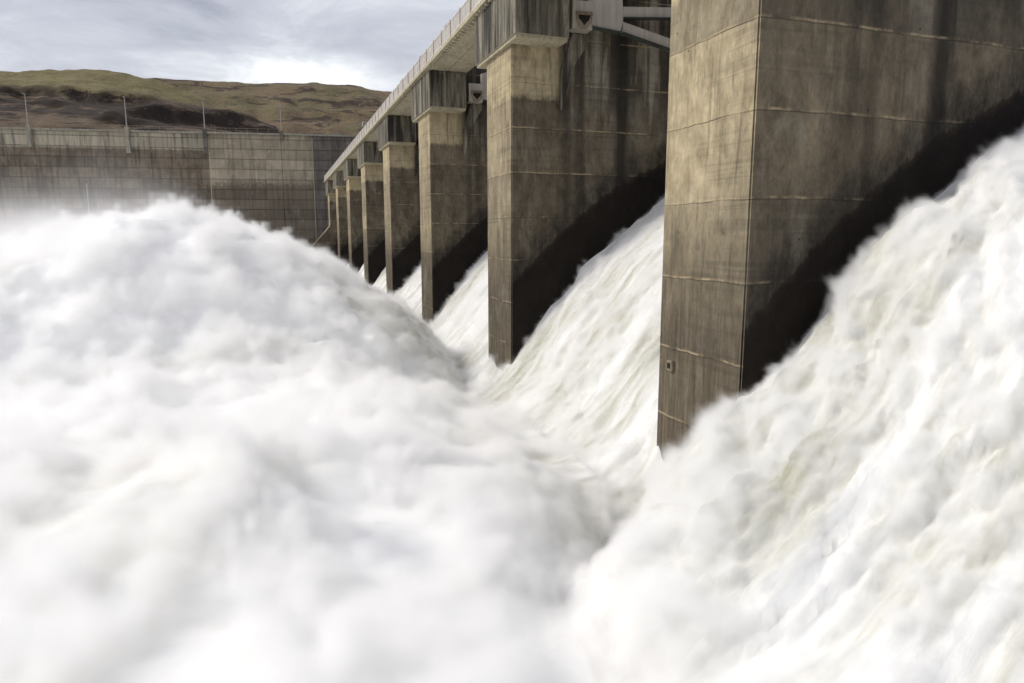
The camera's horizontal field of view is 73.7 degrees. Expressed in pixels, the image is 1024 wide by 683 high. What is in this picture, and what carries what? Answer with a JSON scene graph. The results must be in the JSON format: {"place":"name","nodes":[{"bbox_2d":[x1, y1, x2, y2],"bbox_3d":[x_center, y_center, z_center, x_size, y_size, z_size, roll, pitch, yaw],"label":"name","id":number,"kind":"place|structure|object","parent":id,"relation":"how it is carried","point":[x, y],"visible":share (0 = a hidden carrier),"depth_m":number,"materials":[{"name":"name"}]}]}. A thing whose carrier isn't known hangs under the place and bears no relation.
{"place":"outdoors","nodes":[
{"label":"outdoors","id":0,"kind":"place"},
{"bbox_2d":[0,69,278,132],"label":"hill","id":1,"kind":"structure","parent":0,"point":[63,98],"depth_m":307.06,"materials":[{"name":"plant"}]},
{"bbox_2d":[0,122,359,252],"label":"wall","id":2,"kind":"structure","parent":0,"point":[57,184],"depth_m":158.62,"materials":[{"name":"concrete"}]},
{"bbox_2d":[22,93,32,146],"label":"lamp pole","id":3,"kind":"object","parent":2,"relation":"on","point":[28,135],"visible":1,"depth_m":152.05,"materials":[{"name":"metal"}]},
{"bbox_2d":[122,96,130,152],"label":"lamp pole","id":4,"kind":"object","parent":2,"relation":"on","point":[127,139],"visible":1,"depth_m":155.46,"materials":[{"name":"metal"}]},
{"bbox_2d":[201,99,207,153],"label":"lamp pole","id":5,"kind":"object","parent":2,"relation":"on","point":[205,143],"visible":1,"depth_m":158.17,"materials":[{"name":"grey metal"}]},
{"bbox_2d":[279,101,283,139],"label":"lamp pole","id":6,"kind":"object","parent":2,"relation":"on","point":[281,135],"visible":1,"depth_m":160.74,"materials":[{"name":"grey metal"}]},
{"bbox_2d":[0,0,465,91],"label":"sky","id":7,"kind":"structure","parent":0,"point":[368,44],"materials":[{"name":"grey"}]},
{"bbox_2d":[149,78,391,134],"bbox_3d":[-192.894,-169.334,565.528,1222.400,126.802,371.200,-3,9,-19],"label":"hill","id":8,"kind":"structure","parent":0,"point":[306,108],"depth_m":567.68,"materials":[{"name":"brown plant"}]},
{"bbox_2d":[0,214,1023,682],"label":"water","id":9,"kind":"structure","parent":0,"point":[228,454],"depth_m":16.26,"materials":[{"name":"white liquid"}]},
{"bbox_3d":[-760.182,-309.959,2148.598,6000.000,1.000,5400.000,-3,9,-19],"label":"ground","id":10,"kind":"structure","parent":0,"visible":0},
{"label":"spillway slope","id":11,"kind":"structure","parent":10,"relation":"on","visible":0},
{"bbox_2d":[306,180,337,265],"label":"spillway pier","id":12,"kind":"structure","parent":11,"relation":"on","point":[324,247],"depth_m":145.91,"materials":[{"name":"concrete"}]},
{"bbox_2d":[333,171,348,268],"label":"spillway pier","id":13,"kind":"structure","parent":11,"relation":"on","point":[339,184],"depth_m":127.72,"materials":[{"name":"concrete"}]},
{"bbox_2d":[343,159,363,276],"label":"spillway pier","id":14,"kind":"structure","parent":11,"relation":"on","point":[351,174],"depth_m":109.54,"materials":[{"name":"concrete"}]},
{"bbox_2d":[356,264,364,283],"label":"spillway water","id":15,"kind":"structure","parent":11,"relation":"on","point":[360,275],"depth_m":108.50,"materials":[{"name":"white liquid"}]},
{"bbox_2d":[357,141,385,287],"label":"spillway pier","id":16,"kind":"structure","parent":11,"relation":"on","point":[370,160],"depth_m":91.39,"materials":[{"name":"concrete"}]},
{"bbox_2d":[372,267,386,294],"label":"spillway water","id":17,"kind":"structure","parent":11,"relation":"on","point":[379,284],"depth_m":89.18,"materials":[{"name":"white liquid"}]},
{"bbox_2d":[377,115,420,298],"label":"spillway pier","id":18,"kind":"structure","parent":11,"relation":"on","point":[398,140],"depth_m":73.22,"materials":[{"name":"concrete"}]},
{"bbox_2d":[394,265,421,312],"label":"spillway water","id":19,"kind":"structure","parent":11,"relation":"on","point":[410,293],"depth_m":70.45,"materials":[{"name":"white liquid"}]},
{"bbox_2d":[411,66,487,326],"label":"spillway pier","id":20,"kind":"structure","parent":11,"relation":"on","point":[449,112],"depth_m":55.16,"materials":[{"name":"concrete"}]},
{"bbox_2d":[480,72,486,101],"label":"radial gate","id":21,"kind":"structure","parent":20,"relation":"attached to","point":[483,76],"depth_m":53.48,"materials":[{"name":"metal"}]},
{"bbox_2d":[435,251,487,345],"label":"spillway water","id":22,"kind":"structure","parent":11,"relation":"on","point":[465,310],"depth_m":52.05,"materials":[{"name":"white liquid"}]},
{"bbox_2d":[475,0,670,371],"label":"spillway pier","id":23,"kind":"structure","parent":11,"relation":"on","point":[577,112],"depth_m":37.48,"materials":[{"name":"concrete"}]},
{"bbox_2d":[324,0,491,182],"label":"service bridge","id":24,"kind":"structure","parent":23,"relation":"on","point":[451,48],"depth_m":50.80,"materials":[{"name":"concrete"}]},
{"bbox_2d":[514,197,664,435],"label":"spillway water","id":25,"kind":"structure","parent":11,"relation":"on","point":[596,334],"depth_m":32.61,"materials":[{"name":"white liquid"}]},
{"bbox_2d":[657,0,1023,463],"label":"spillway pier","id":26,"kind":"structure","parent":11,"relation":"on","point":[816,150],"depth_m":19.57,"materials":[{"name":"concrete"}]},
{"bbox_2d":[588,0,670,52],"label":"radial gate","id":27,"kind":"structure","parent":26,"relation":"attached to","point":[609,16],"depth_m":36.06,"materials":[{"name":"metal"}]},
{"bbox_2d":[767,133,1023,549],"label":"spillway water","id":28,"kind":"structure","parent":11,"relation":"on","point":[913,340],"depth_m":15.64,"materials":[{"name":"white liquid"}]}
]}

